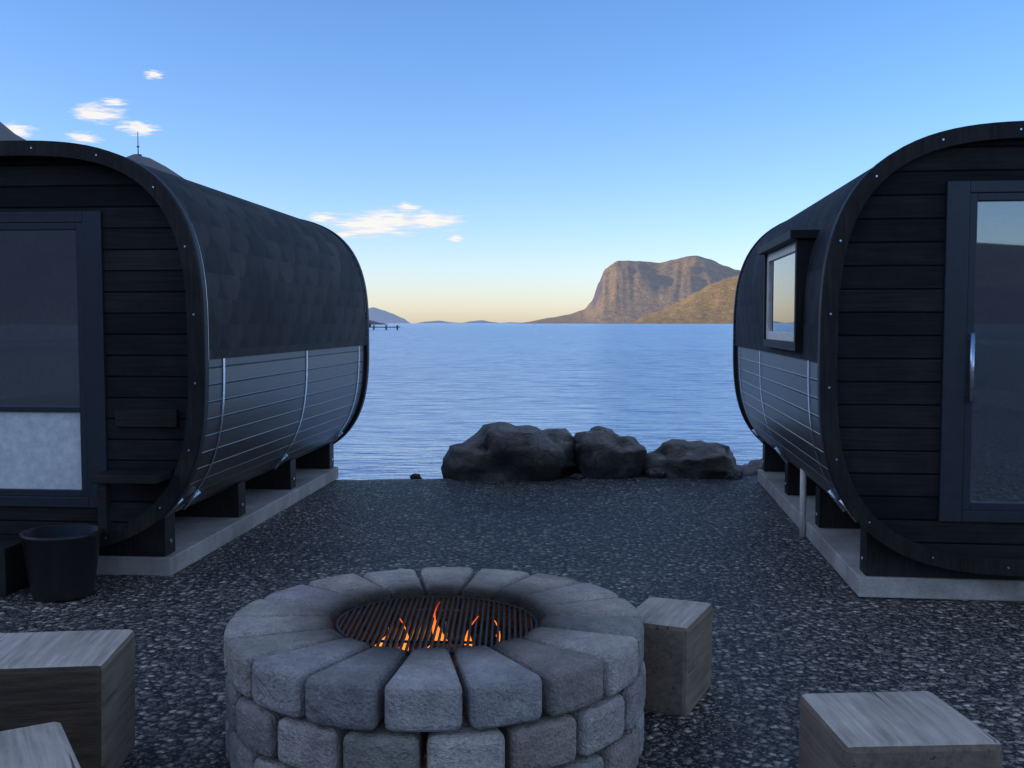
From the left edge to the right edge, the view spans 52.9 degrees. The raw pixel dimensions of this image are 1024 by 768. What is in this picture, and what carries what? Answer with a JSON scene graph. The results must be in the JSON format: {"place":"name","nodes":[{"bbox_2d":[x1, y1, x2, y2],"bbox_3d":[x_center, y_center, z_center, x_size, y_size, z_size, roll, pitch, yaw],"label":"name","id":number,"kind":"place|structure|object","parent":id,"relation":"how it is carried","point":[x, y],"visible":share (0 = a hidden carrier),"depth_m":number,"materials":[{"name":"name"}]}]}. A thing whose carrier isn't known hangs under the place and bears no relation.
{"place":"outdoors","nodes":[
{"label":"outdoors","id":0,"kind":"place"},
{"bbox_2d":[6,124,35,137],"bbox_3d":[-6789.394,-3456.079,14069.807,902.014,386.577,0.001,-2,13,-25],"label":"cloud","id":1,"kind":"structure","parent":0,"point":[19,130],"depth_m":14092.65,"materials":[{"name":"white"}]},
{"bbox_2d":[67,131,95,143],"bbox_3d":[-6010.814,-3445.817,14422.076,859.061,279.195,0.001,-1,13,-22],"label":"cloud","id":2,"kind":"structure","parent":0,"point":[82,137],"depth_m":14418.01,"materials":[{"name":"white"}]},
{"bbox_2d":[0,158,187,533],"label":"sauna walls","id":3,"kind":"structure","parent":0,"point":[146,347],"depth_m":5.75,"materials":[{"name":"black wood"}]},
{"bbox_2d":[0,211,107,507],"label":"door frame","id":4,"kind":"object","parent":3,"relation":"in","point":[87,226],"visible":0.95,"depth_m":5.76,"materials":[{"name":"black wood"}]},
{"bbox_2d":[0,230,79,405],"bbox_3d":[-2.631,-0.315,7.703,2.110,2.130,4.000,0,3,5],"label":"door glass","id":5,"kind":"object","parent":4,"relation":"in","point":[38,287],"visible":0.23,"depth_m":7.91,"materials":[{"name":"glass"}]},
{"bbox_2d":[0,412,81,488],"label":"frosted glass panel","id":6,"kind":"object","parent":4,"relation":"in","point":[40,450],"visible":1,"depth_m":5.84,"materials":[{"name":"white glass"}]},
{"bbox_2d":[91,409,178,533],"bbox_3d":[-2.054,0.474,5.628,0.357,0.650,0.320,0,3,5],"label":"sauna bench","id":7,"kind":"object","parent":3,"relation":"attached to","point":[103,480],"visible":0.88,"depth_m":5.62,"materials":[{"name":"black wood"}]},
{"bbox_2d":[73,103,123,119],"bbox_3d":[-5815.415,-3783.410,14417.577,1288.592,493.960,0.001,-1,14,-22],"label":"cloud","id":8,"kind":"structure","parent":0,"point":[88,111],"depth_m":14404.75,"materials":[{"name":"white"}]},
{"bbox_2d":[102,98,124,105],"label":"cloud","id":9,"kind":"structure","parent":0,"point":[114,102],"depth_m":14460.80,"materials":[{"name":"white"}]},
{"bbox_2d":[116,121,156,135],"bbox_3d":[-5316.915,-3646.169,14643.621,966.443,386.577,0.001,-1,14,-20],"label":"cloud","id":10,"kind":"structure","parent":0,"point":[139,127],"depth_m":14643.15,"materials":[{"name":"white"}]},
{"bbox_2d":[144,70,162,78],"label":"cloud","id":11,"kind":"structure","parent":0,"point":[150,74],"depth_m":14533.73,"materials":[{"name":"white"}]},
{"bbox_2d":[0,122,385,324],"bbox_3d":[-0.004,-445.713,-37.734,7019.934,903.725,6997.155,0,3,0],"label":"mountain","id":12,"kind":"structure","parent":0,"point":[7,134],"depth_m":2276.74,"materials":[{"name":"stone"}]},
{"bbox_2d":[135,132,141,155],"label":"antenna mast","id":13,"kind":"object","parent":12,"relation":"on","point":[138,146],"visible":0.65,"depth_m":2416.74,"materials":[{"name":"grey metal"}]},
{"bbox_2d":[309,212,337,221],"bbox_3d":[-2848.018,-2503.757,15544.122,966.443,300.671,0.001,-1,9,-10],"label":"cloud","id":14,"kind":"structure","parent":0,"point":[320,218],"depth_m":15540.64,"materials":[{"name":"white"}]},
{"bbox_2d":[336,232,357,237],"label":"cloud","id":15,"kind":"structure","parent":0,"point":[343,234],"depth_m":15636.81,"materials":[{"name":"white"}]},
{"bbox_2d":[332,210,416,237],"bbox_3d":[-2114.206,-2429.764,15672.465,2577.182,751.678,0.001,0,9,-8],"label":"cloud","id":16,"kind":"structure","parent":0,"point":[376,222],"depth_m":15676.13,"materials":[{"name":"white"}]},
{"bbox_2d":[369,307,409,322],"bbox_3d":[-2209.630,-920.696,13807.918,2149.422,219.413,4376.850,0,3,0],"label":"mountain","id":17,"kind":"structure","parent":0,"point":[378,315],"depth_m":12496.21,"materials":[{"name":"grey stone"}]},
{"bbox_2d":[396,203,419,210],"bbox_3d":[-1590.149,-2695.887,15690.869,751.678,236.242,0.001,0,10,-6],"label":"cloud","id":18,"kind":"structure","parent":0,"point":[405,206],"depth_m":15692.12,"materials":[{"name":"white"}]},
{"bbox_2d":[402,211,462,227],"bbox_3d":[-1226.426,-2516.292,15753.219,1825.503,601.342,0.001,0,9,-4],"label":"cloud","id":19,"kind":"structure","parent":0,"point":[425,219],"depth_m":15755.93,"materials":[{"name":"white"}]},
{"bbox_2d":[397,623,495,661],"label":"fire pit logs","id":20,"kind":"object","parent":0,"point":[459,638],"visible":0.14,"depth_m":3.67,"materials":[{"name":"brown wood"}]},
{"bbox_2d":[375,613,499,649],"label":"flames","id":21,"kind":"object","parent":20,"relation":"on","point":[436,637],"visible":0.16,"depth_m":3.67,"materials":[{"name":"orange"}]},
{"bbox_2d":[446,235,462,242],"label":"cloud","id":22,"kind":"structure","parent":0,"point":[455,238],"depth_m":15819.57,"materials":[{"name":"white"}]},
{"bbox_2d":[420,320,515,322],"bbox_3d":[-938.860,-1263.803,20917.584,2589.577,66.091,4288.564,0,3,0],"label":"islands","id":23,"kind":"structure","parent":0,"point":[480,321],"depth_m":19891.62,"materials":[{"name":"grey stone"}]},
{"bbox_2d":[0,474,1023,767],"bbox_3d":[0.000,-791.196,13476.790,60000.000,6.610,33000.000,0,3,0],"label":"ground","id":24,"kind":"structure","parent":0,"point":[796,618],"depth_m":5.41,"materials":[{"name":"grey gravel"}]},
{"bbox_2d":[0,536,29,596],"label":"sauna step","id":25,"kind":"object","parent":24,"relation":"on","point":[13,574],"visible":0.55,"depth_m":5.54,"materials":[{"name":"black wood"}]},
{"bbox_2d":[0,722,80,767],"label":"seat block","id":26,"kind":"object","parent":24,"relation":"on","point":[46,745],"depth_m":2.57,"materials":[{"name":"grey wood"}]},
{"bbox_2d":[19,523,102,602],"bbox_3d":[-2.390,0.952,5.474,0.410,0.346,0.410,0,3,5],"label":"bucket","id":27,"kind":"object","parent":24,"relation":"on","point":[61,560],"visible":0.98,"depth_m":5.34,"materials":[{"name":"black wood"}]},
{"bbox_2d":[0,629,134,767],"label":"seat block","id":28,"kind":"object","parent":24,"relation":"on","point":[79,686],"depth_m":3.16,"materials":[{"name":"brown wood"}]},
{"bbox_2d":[0,140,368,546],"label":"sauna rims","id":29,"kind":"object","parent":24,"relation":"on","point":[162,194],"visible":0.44,"depth_m":5.62,"materials":[{"name":"black wood"}]},
{"bbox_2d":[97,467,337,575],"bbox_3d":[-2.625,0.934,7.842,1.680,0.110,3.770,0,3,5],"label":"concrete foundation","id":30,"kind":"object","parent":24,"relation":"on","point":[197,538],"depth_m":6.80,"materials":[{"name":"grey concrete"}]},
{"bbox_2d":[99,443,333,556],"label":"support beams","id":31,"kind":"structure","parent":30,"relation":"on","point":[153,540],"depth_m":7.11,"materials":[{"name":"black wood"}]},
{"bbox_2d":[172,345,363,512],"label":"sauna staves","id":32,"kind":"object","parent":31,"relation":"on","point":[264,402],"visible":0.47,"depth_m":7.03,"materials":[{"name":"grey wood"}]},
{"bbox_2d":[30,147,366,538],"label":"metal straps","id":33,"kind":"object","parent":32,"relation":"attached to","point":[198,492],"visible":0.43,"depth_m":6.04,"materials":[{"name":"metal"}]},
{"bbox_2d":[139,163,365,359],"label":"sauna shingles","id":34,"kind":"object","parent":32,"relation":"on","point":[278,282],"visible":0.48,"depth_m":6.91,"materials":[{"name":"black"}]},
{"bbox_2d":[410,473,421,478],"bbox_3d":[-0.901,0.867,9.670,0.113,0.056,0.096,0,3,-1],"label":"shore rock","id":35,"kind":"object","parent":24,"relation":"on","point":[415,476],"visible":0.83,"depth_m":9.64,"materials":[{"name":"grey stone"}]},
{"bbox_2d":[224,567,645,767],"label":"fire pit blocks","id":36,"kind":"structure","parent":24,"relation":"on","point":[561,685],"depth_m":3.14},
{"bbox_2d":[335,595,538,655],"bbox_3d":[-0.263,0.845,3.633,0.716,0.021,0.716,1,3,0],"label":"grill grate","id":37,"kind":"object","parent":36,"relation":"on","point":[366,607],"visible":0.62,"depth_m":3.63,"materials":[{"name":"black metal"}]},
{"bbox_2d":[441,422,576,481],"bbox_3d":[-0.020,0.656,9.875,1.307,0.594,1.073,0,3,2],"label":"boulder","id":38,"kind":"object","parent":24,"relation":"on","point":[498,451],"visible":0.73,"depth_m":9.46,"materials":[{"name":"grey stone"}]},
{"bbox_2d":[570,473,584,479],"bbox_3d":[0.600,0.864,9.571,0.136,0.063,0.114,3,4,39],"label":"shore rock","id":39,"kind":"object","parent":24,"relation":"on","point":[575,476],"visible":0.89,"depth_m":9.53,"materials":[{"name":"grey stone"}]},
{"bbox_2d":[573,426,646,478],"bbox_3d":[0.956,0.675,9.949,0.798,0.501,0.914,1,4,21],"label":"boulder","id":40,"kind":"object","parent":24,"relation":"on","point":[600,452],"visible":0.74,"depth_m":9.62,"materials":[{"name":"grey stone"}]},
{"bbox_2d":[644,467,665,477],"bbox_3d":[1.349,0.839,9.693,0.184,0.110,0.234,-2,4,-30],"label":"shore rock","id":41,"kind":"object","parent":24,"relation":"on","point":[657,472],"visible":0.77,"depth_m":9.62,"materials":[{"name":"grey stone"}]},
{"bbox_2d":[636,597,712,716],"bbox_3d":[0.603,1.051,3.998,0.274,0.350,0.380,2,4,24],"label":"seat block","id":42,"kind":"object","parent":24,"relation":"on","point":[677,658],"depth_m":3.83,"materials":[{"name":"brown wood"}]},
{"bbox_2d":[643,439,742,478],"bbox_3d":[1.703,0.727,9.930,1.065,0.392,0.834,1,4,23],"label":"boulder","id":43,"kind":"object","parent":24,"relation":"on","point":[682,458],"visible":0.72,"depth_m":9.66,"materials":[{"name":"grey stone"}]},
{"bbox_2d":[724,471,740,479],"bbox_3d":[2.046,0.851,9.622,0.178,0.088,0.162,-1,4,-20],"label":"shore rock","id":44,"kind":"object","parent":24,"relation":"on","point":[735,475],"visible":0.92,"depth_m":9.56,"materials":[{"name":"grey stone"}]},
{"bbox_2d":[736,458,761,475],"bbox_3d":[2.396,0.913,10.082,0.761,0.369,0.658,-2,4,-25],"label":"boulder","id":45,"kind":"object","parent":24,"relation":"on","point":[751,467],"visible":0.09,"depth_m":9.99,"materials":[{"name":"grey stone"}]},
{"bbox_2d":[799,469,806,536],"bbox_3d":[1.979,0.807,6.999,0.042,0.464,0.044,0,3,6],"label":"drainpipe","id":46,"kind":"object","parent":24,"relation":"on","point":[803,494],"visible":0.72,"depth_m":6.98,"materials":[{"name":"grey metal"}]},
{"bbox_2d":[733,121,1023,576],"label":"sauna rims","id":47,"kind":"object","parent":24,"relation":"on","point":[866,186],"visible":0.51,"depth_m":5.22,"materials":[{"name":"black wood"}]},
{"bbox_2d":[737,346,839,499],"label":"sauna staves","id":48,"kind":"object","parent":47,"relation":"attached to","point":[781,380],"visible":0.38,"depth_m":6.71,"materials":[{"name":"grey wood"}]},
{"bbox_2d":[735,167,872,361],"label":"roof shingles","id":49,"kind":"object","parent":47,"relation":"attached to","point":[822,214],"visible":0.32,"depth_m":6.48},
{"bbox_2d":[758,229,819,351],"bbox_3d":[1.738,-0.563,6.455,0.219,0.682,1.390,0,3,6],"label":"window frame","id":50,"kind":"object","parent":49,"relation":"in","point":[803,240],"visible":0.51,"depth_m":5.81,"materials":[{"name":"black wood"}]},
{"bbox_2d":[766,242,794,341],"bbox_3d":[1.704,-0.562,6.459,0.040,0.580,1.230,0,3,6],"label":"window frame","id":51,"kind":"object","parent":50,"relation":"attached to","point":[771,257],"visible":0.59,"depth_m":6.72,"materials":[{"name":"grey wood"}]},
{"bbox_2d":[770,252,794,332],"bbox_3d":[1.704,-0.562,6.459,0.013,0.480,1.130,0,3,6],"label":"window pane","id":52,"kind":"structure","parent":51,"relation":"in","point":[782,280],"depth_m":6.47,"materials":[{"name":"clear glass"}]},
{"bbox_2d":[734,128,1021,568],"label":"metal straps","id":53,"kind":"object","parent":47,"relation":"attached to","point":[840,504],"visible":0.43,"depth_m":5.74,"materials":[{"name":"metal"}]},
{"bbox_2d":[758,469,1023,600],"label":"concrete foundation","id":54,"kind":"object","parent":24,"relation":"on","point":[838,549],"depth_m":5.45,"materials":[{"name":"grey concrete"}]},
{"bbox_2d":[762,444,1023,579],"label":"support beams","id":55,"kind":"structure","parent":54,"relation":"on","point":[880,558],"depth_m":5.49,"materials":[{"name":"black wood"}]},
{"bbox_2d":[798,691,1001,767],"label":"seat block","id":56,"kind":"object","parent":24,"relation":"on","point":[916,729],"depth_m":2.70,"materials":[{"name":"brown wood"}]},
{"bbox_2d":[0,0,1023,322],"label":"sky","id":57,"kind":"structure","parent":0,"point":[568,140],"materials":[{"name":"blue"}]},
{"bbox_2d":[334,323,762,479],"bbox_3d":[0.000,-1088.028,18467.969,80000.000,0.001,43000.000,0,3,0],"label":"water","id":58,"kind":"structure","parent":0,"point":[435,391],"depth_m":42.64,"materials":[{"name":"blue liquid"}]},
{"bbox_2d":[369,324,399,329],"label":"pier","id":59,"kind":"structure","parent":58,"relation":"in","point":[385,327],"depth_m":413.98,"materials":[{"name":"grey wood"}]},
{"bbox_2d":[517,256,739,323],"bbox_3d":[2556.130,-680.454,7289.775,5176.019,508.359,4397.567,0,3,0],"label":"mountain","id":60,"kind":"structure","parent":0,"point":[627,292],"depth_m":6652.25,"materials":[{"name":"stone"}]},
{"bbox_2d":[630,275,738,323],"bbox_3d":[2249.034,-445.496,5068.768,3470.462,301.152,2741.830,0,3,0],"label":"hill","id":61,"kind":"structure","parent":0,"point":[712,303],"depth_m":4942.82,"materials":[{"name":"brown stone"}]},
{"bbox_2d":[837,139,1023,558],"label":"sauna walls","id":62,"kind":"structure","parent":0,"point":[890,333],"depth_m":5.24,"materials":[{"name":"black wood"}]},
{"bbox_2d":[938,180,1023,522],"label":"door frame","id":63,"kind":"object","parent":62,"relation":"in","point":[963,199],"visible":0.99,"depth_m":5.19,"materials":[{"name":"black wood"}]},
{"bbox_2d":[967,333,974,402],"bbox_3d":[2.305,-0.080,5.172,0.023,0.350,0.052,0,3,6],"label":"door handle","id":64,"kind":"object","parent":63,"relation":"attached to","point":[970,396],"visible":1,"depth_m":5.15,"materials":[{"name":"silver metal"}]},
{"bbox_2d":[971,201,1023,466],"bbox_3d":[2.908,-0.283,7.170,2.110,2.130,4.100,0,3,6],"label":"door glass","id":65,"kind":"object","parent":63,"relation":"in","point":[998,431],"visible":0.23,"depth_m":8.39,"materials":[{"name":"clear glass"}]}
]}

